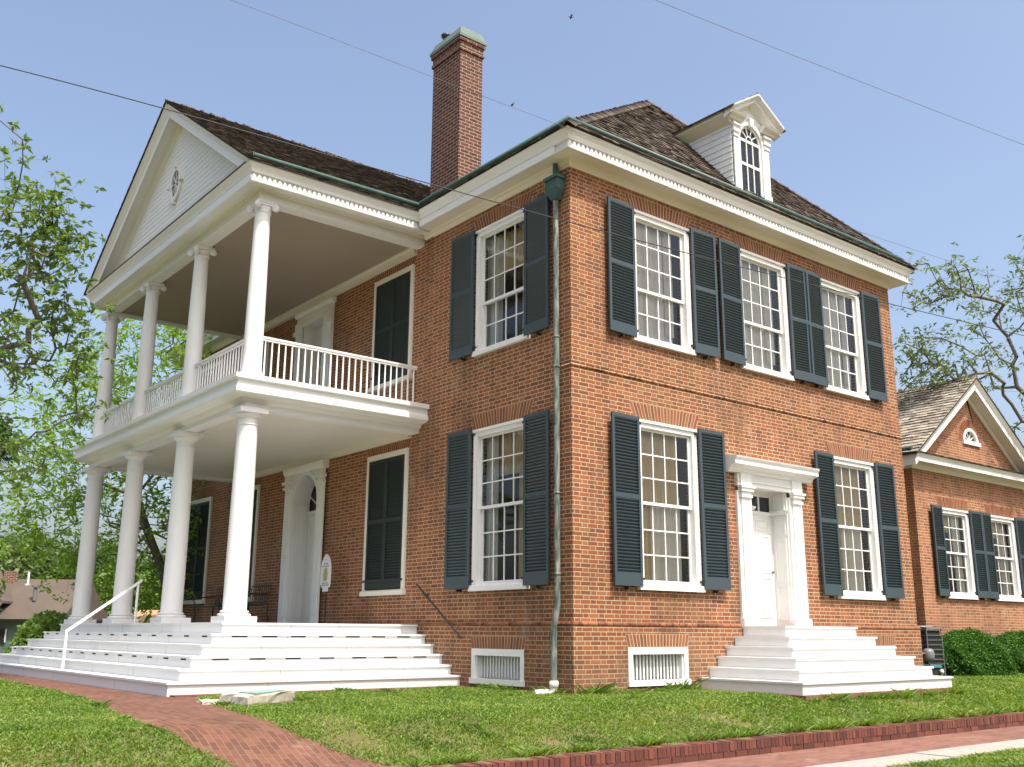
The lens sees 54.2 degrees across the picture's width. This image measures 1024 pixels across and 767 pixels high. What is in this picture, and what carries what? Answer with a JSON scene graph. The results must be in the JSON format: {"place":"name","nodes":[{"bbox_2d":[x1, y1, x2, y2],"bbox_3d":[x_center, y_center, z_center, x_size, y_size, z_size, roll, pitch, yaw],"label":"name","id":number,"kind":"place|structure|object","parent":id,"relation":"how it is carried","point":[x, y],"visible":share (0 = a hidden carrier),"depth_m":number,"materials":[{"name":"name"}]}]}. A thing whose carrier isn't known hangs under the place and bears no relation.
{"place":"outdoors","nodes":[
{"label":"outdoors","id":0,"kind":"place"},
{"bbox_2d":[0,673,390,766],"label":"brick path","id":1,"kind":"structure","parent":0,"point":[241,739],"depth_m":9.63,"materials":[{"name":"red brick"}]},
{"bbox_2d":[197,699,223,704],"bbox_3d":[-3.808,4.098,12.796,0.404,0.097,0.665,7,-15,-24],"label":"flat stone","id":2,"kind":"object","parent":1,"relation":"on","point":[204,701],"visible":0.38,"depth_m":12.64,"materials":[{"name":"beige stone"}]},
{"bbox_2d":[0,673,1023,766],"bbox_3d":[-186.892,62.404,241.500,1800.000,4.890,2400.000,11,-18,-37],"label":"lawn ground","id":3,"kind":"structure","parent":0,"point":[352,737],"depth_m":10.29,"materials":[{"name":"green plant"}]},
{"bbox_2d":[0,407,35,612],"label":"broadleaf tree","id":4,"kind":"object","parent":3,"relation":"on","point":[6,428],"visible":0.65,"depth_m":29.79,"materials":[{"name":"green plant"}]},
{"bbox_2d":[0,525,64,578],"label":"broadleaf tree","id":5,"kind":"object","parent":3,"relation":"on","point":[20,565],"visible":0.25,"depth_m":61.12,"materials":[{"name":"green plant"}]},
{"bbox_2d":[2,609,67,653],"bbox_3d":[-11.111,6.338,23.917,2.084,1.848,1.764,11,-18,-37],"label":"leafy shrub","id":6,"kind":"object","parent":3,"relation":"on","point":[36,625],"visible":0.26,"depth_m":23.61,"materials":[{"name":"green plant"}]},
{"bbox_2d":[0,570,107,653],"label":"house","id":7,"kind":"structure","parent":3,"relation":"on","point":[23,601],"depth_m":44.09,"materials":[{"name":"grey"}]},
{"bbox_2d":[0,629,6,641],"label":"window","id":8,"kind":"structure","parent":7,"relation":"in","point":[3,632],"depth_m":42.89,"materials":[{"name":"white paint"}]},
{"bbox_2d":[35,543,74,578],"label":"broadleaf tree","id":9,"kind":"object","parent":3,"relation":"on","point":[54,572],"visible":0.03,"depth_m":64.95,"materials":[{"name":"green plant"}]},
{"bbox_2d":[0,103,121,505],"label":"spreading tree","id":10,"kind":"object","parent":3,"relation":"on","point":[43,234],"visible":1,"depth_m":19.25,"materials":[{"name":"green plant"}]},
{"bbox_2d":[56,537,116,581],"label":"broadleaf tree","id":11,"kind":"object","parent":3,"relation":"on","point":[97,563],"visible":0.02,"depth_m":63.41,"materials":[{"name":"green plant"}]},
{"bbox_2d":[0,303,215,622],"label":"leaning tree","id":12,"kind":"object","parent":3,"relation":"on","point":[149,540],"visible":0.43,"depth_m":26.77,"materials":[{"name":"green plant"}]},
{"bbox_2d":[0,677,244,766],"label":"grass","id":13,"kind":"structure","parent":3,"relation":"on","point":[89,716],"depth_m":8.98,"materials":[{"name":"green plant"}]},
{"bbox_2d":[93,558,155,621],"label":"broadleaf tree","id":14,"kind":"object","parent":3,"relation":"on","point":[100,593],"visible":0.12,"depth_m":56.87,"materials":[{"name":"green plant"}]},
{"bbox_2d":[97,527,151,564],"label":"broadleaf tree","id":15,"kind":"object","parent":3,"relation":"on","point":[113,548],"depth_m":91.16,"materials":[{"name":"green plant"}]},
{"bbox_2d":[131,610,158,622],"bbox_3d":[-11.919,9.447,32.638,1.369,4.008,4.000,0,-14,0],"label":"tan roofed house","id":16,"kind":"structure","parent":3,"relation":"on","point":[154,613],"depth_m":32.50,"materials":[{"name":"beige paint"}]},
{"bbox_2d":[134,520,168,609],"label":"broadleaf tree","id":17,"kind":"object","parent":3,"relation":"on","point":[152,592],"visible":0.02,"depth_m":52.64,"materials":[{"name":"green plant"}]},
{"bbox_2d":[137,547,165,584],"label":"broadleaf tree","id":18,"kind":"object","parent":3,"relation":"on","point":[145,564],"visible":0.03,"depth_m":58.98,"materials":[{"name":"green plant"}]},
{"bbox_2d":[219,689,294,705],"bbox_3d":[-3.338,4.133,13.028,0.583,0.248,1.558,-3,-14,13],"label":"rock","id":19,"kind":"object","parent":3,"relation":"on","point":[260,696],"visible":0.69,"depth_m":12.71,"materials":[{"name":"beige stone"}]},
{"bbox_2d":[170,685,464,696],"bbox_3d":[-2.737,4.796,15.312,5.020,0.200,0.180,11,-18,-37],"label":"brick apron","id":20,"kind":"object","parent":3,"relation":"on","point":[191,695],"visible":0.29,"depth_m":15.06,"materials":[{"name":"red brick"}]},
{"bbox_2d":[0,26,957,700],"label":"brick house","id":21,"kind":"structure","parent":3,"relation":"on","point":[458,438],"depth_m":18.65,"materials":[{"name":"brick"},{"name":"white paint"},{"name":"brown wood"}]},
{"bbox_2d":[167,162,183,204],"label":"oval window","id":22,"kind":"structure","parent":21,"relation":"in","point":[174,189],"depth_m":21.69,"materials":[{"name":"white paint"}]},
{"bbox_2d":[183,496,212,604],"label":"shuttered window","id":23,"kind":"structure","parent":21,"relation":"in","point":[199,563],"depth_m":26.71,"materials":[{"name":"beige paint"}]},
{"bbox_2d":[192,588,223,622],"bbox_3d":[-7.096,5.349,24.035,0.599,0.896,1.536,11,-18,-37],"label":"iron bench","id":24,"kind":"object","parent":21,"relation":"on","point":[219,605],"visible":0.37,"depth_m":24.45,"materials":[{"name":"black metal"}]},
{"bbox_2d":[201,359,223,386],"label":"shuttered window","id":25,"kind":"structure","parent":21,"relation":"in","point":[223,359],"depth_m":27.85,"materials":[{"name":"beige paint"}]},
{"bbox_2d":[248,484,260,601],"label":"shuttered window","id":26,"kind":"structure","parent":21,"relation":"in","point":[256,502],"depth_m":24.15,"materials":[{"name":"beige paint"}]},
{"bbox_2d":[247,584,271,622],"bbox_3d":[-5.969,5.017,22.671,0.599,0.896,1.036,11,-18,-37],"label":"iron bench","id":27,"kind":"object","parent":21,"relation":"on","point":[253,602],"visible":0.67,"depth_m":22.62,"materials":[{"name":"black metal"}]},
{"bbox_2d":[262,336,270,376],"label":"shuttered window","id":28,"kind":"structure","parent":21,"relation":"in","point":[267,343],"depth_m":25.23,"materials":[{"name":"beige paint"}]},
{"bbox_2d":[303,486,315,622],"bbox_3d":[-4.289,3.710,22.371,0.080,3.300,1.259,11,-18,-37],"label":"arched door","id":29,"kind":"structure","parent":21,"relation":"in","point":[312,513],"depth_m":22.65,"materials":[{"name":"white paint"}]},
{"bbox_2d":[313,325,322,384],"bbox_3d":[-4.392,-0.032,23.383,0.060,2.870,1.040,11,-18,-37],"label":"balcony door","id":30,"kind":"structure","parent":21,"relation":"in","point":[318,332],"depth_m":23.83,"materials":[{"name":"white paint"}]},
{"bbox_2d":[320,554,330,622],"bbox_3d":[-3.810,4.189,20.394,0.304,1.418,0.290,-2,-14,8],"label":"sign stand","id":31,"kind":"object","parent":21,"relation":"on","point":[325,581],"visible":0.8,"depth_m":20.42,"materials":[{"name":"white paint"}]},
{"bbox_2d":[359,447,408,595],"bbox_3d":[-2.503,2.730,19.612,0.084,2.790,1.560,11,-18,-37],"label":"shuttered window","id":32,"kind":"structure","parent":21,"relation":"in","point":[385,529],"depth_m":19.58,"materials":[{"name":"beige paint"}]},
{"bbox_2d":[368,264,414,392],"bbox_3d":[-2.479,-1.122,20.571,0.084,2.410,1.560,11,-18,-37],"label":"shuttered window","id":33,"kind":"structure","parent":21,"relation":"in","point":[392,336],"depth_m":20.54,"materials":[{"name":"beige paint"}]},
{"bbox_2d":[468,418,529,590],"bbox_3d":[-0.122,2.076,16.947,0.343,2.802,1.570,11,-18,-37],"label":"window","id":34,"kind":"structure","parent":21,"relation":"in","point":[511,444],"depth_m":17.21,"materials":[{"name":"white paint"}]},
{"bbox_2d":[472,208,529,356],"bbox_3d":[-0.097,-1.777,17.907,0.344,2.422,1.570,11,-18,-37],"label":"window","id":35,"kind":"structure","parent":21,"relation":"in","point":[505,251],"depth_m":18.18,"materials":[{"name":"white paint"}]},
{"bbox_2d":[0,65,1023,335],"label":"black cable","id":36,"kind":"object","parent":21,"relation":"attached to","point":[466,193],"visible":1,"depth_m":11.74,"materials":[{"name":"rubber"}]},
{"bbox_2d":[631,209,695,355],"bbox_3d":[2.609,-1.775,17.844,1.570,2.422,0.287,11,-18,-37],"label":"window","id":37,"kind":"structure","parent":21,"relation":"in","point":[655,300],"depth_m":17.96,"materials":[{"name":"white paint"}]},
{"bbox_2d":[637,419,705,592],"bbox_3d":[2.572,2.081,16.901,1.570,2.802,0.329,11,-18,-37],"label":"window","id":38,"kind":"structure","parent":21,"relation":"in","point":[661,534],"depth_m":17.02,"materials":[{"name":"white paint"}]},
{"bbox_2d":[751,491,776,625],"bbox_3d":[4.527,3.237,18.592,1.080,2.500,0.100,11,-18,-37],"label":"front door","id":39,"kind":"structure","parent":21,"relation":"in","point":[762,523],"depth_m":18.73,"materials":[{"name":"white paint"}]},
{"bbox_2d":[740,248,794,381],"bbox_3d":[4.871,-1.323,19.603,1.570,2.422,0.287,11,-18,-37],"label":"window","id":40,"kind":"structure","parent":21,"relation":"in","point":[756,286],"depth_m":19.74,"materials":[{"name":"white paint"}]},
{"bbox_2d":[821,278,869,400],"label":"window","id":41,"kind":"structure","parent":21,"relation":"in","point":[835,327],"depth_m":21.35,"materials":[{"name":"white paint"}]},
{"bbox_2d":[834,456,886,599],"bbox_3d":[6.884,2.943,20.254,1.570,2.802,0.329,11,-18,-37],"label":"window","id":42,"kind":"structure","parent":21,"relation":"in","point":[849,508],"depth_m":20.41,"materials":[{"name":"white paint"}]},
{"bbox_2d":[922,648,934,664],"bbox_3d":[8.603,5.861,20.855,0.470,0.650,0.228,4,-14,-15],"label":"utility meter","id":43,"kind":"object","parent":21,"relation":"attached to","point":[928,654],"visible":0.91,"depth_m":20.85,"materials":[{"name":"metal"}]},
{"bbox_2d":[400,675,1023,766],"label":"weeds","id":44,"kind":"object","parent":3,"relation":"on","point":[829,723],"visible":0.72,"depth_m":13.37,"materials":[{"name":"green plant"}]},
{"bbox_2d":[415,711,1023,766],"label":"brick kerb","id":45,"kind":"structure","parent":3,"relation":"on","point":[649,756],"depth_m":11.83,"materials":[{"name":"red brick"}]},
{"bbox_2d":[807,739,1023,766],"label":"concrete curb","id":46,"kind":"structure","parent":3,"relation":"on","point":[945,753],"depth_m":11.63,"materials":[{"name":"white concrete"}]},
{"bbox_2d":[918,625,945,675],"bbox_3d":[9.056,5.914,22.090,0.680,1.110,0.680,11,-18,-37],"label":"air conditioner","id":47,"kind":"object","parent":3,"relation":"on","point":[930,639],"visible":0.27,"depth_m":21.90,"materials":[{"name":"metal"}]},
{"bbox_2d":[923,665,943,675],"bbox_3d":[8.802,6.081,21.071,0.540,0.290,0.405,11,-18,-37],"label":"hose box","id":48,"kind":"object","parent":3,"relation":"on","point":[936,670],"visible":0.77,"depth_m":21.04,"materials":[{"name":"teal plastic"}]},
{"bbox_2d":[890,235,1023,435],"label":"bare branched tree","id":49,"kind":"object","parent":3,"relation":"on","point":[940,367],"visible":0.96,"depth_m":27.48,"materials":[{"name":"green plant"}]},
{"bbox_2d":[897,374,1023,637],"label":"brick annex","id":50,"kind":"object","parent":3,"relation":"on","point":[962,445],"visible":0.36,"depth_m":26.12,"materials":[{"name":"orange brick"}]},
{"bbox_2d":[942,507,978,599],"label":"window","id":51,"kind":"structure","parent":50,"relation":"in","point":[951,525],"depth_m":25.73,"materials":[{"name":"white paint"}]},
{"bbox_2d":[959,420,982,446],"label":"attic window","id":52,"kind":"structure","parent":50,"relation":"in","point":[969,436],"depth_m":27.05,"materials":[{"name":"white paint"}]},
{"bbox_2d":[991,515,1023,601],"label":"window","id":53,"kind":"structure","parent":50,"relation":"in","point":[998,522],"depth_m":27.25,"materials":[{"name":"white paint"}]},
{"bbox_2d":[940,627,1019,676],"bbox_3d":[10.639,6.311,23.244,3.071,1.270,1.679,11,-18,-37],"label":"round bush","id":54,"kind":"object","parent":3,"relation":"on","point":[972,651],"visible":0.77,"depth_m":22.60,"materials":[{"name":"green plant"}]},
{"bbox_2d":[993,629,1023,673],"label":"round bush","id":55,"kind":"object","parent":3,"relation":"on","point":[1012,641],"visible":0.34,"depth_m":24.34,"materials":[{"name":"green plant"}]},
{"bbox_2d":[0,0,1023,565],"label":"sky","id":56,"kind":"structure","parent":0,"point":[889,167],"materials":[{"name":"blue"}]},
{"bbox_2d":[232,0,1022,284],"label":"thin cable","id":57,"kind":"object","parent":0,"point":[587,135],"visible":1,"depth_m":11.71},
{"bbox_2d":[650,726,1023,766],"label":"brick sidewalk","id":58,"kind":"structure","parent":0,"point":[823,755],"depth_m":12.22,"materials":[{"name":"red brick"}]},
{"bbox_2d":[656,0,1023,144],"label":"thin cable","id":59,"kind":"object","parent":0,"point":[834,71],"visible":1,"depth_m":27.14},
{"bbox_2d":[873,747,1023,766],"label":"grass","id":60,"kind":"structure","parent":0,"point":[1012,757],"depth_m":11.15,"materials":[{"name":"green plant"}]}
]}

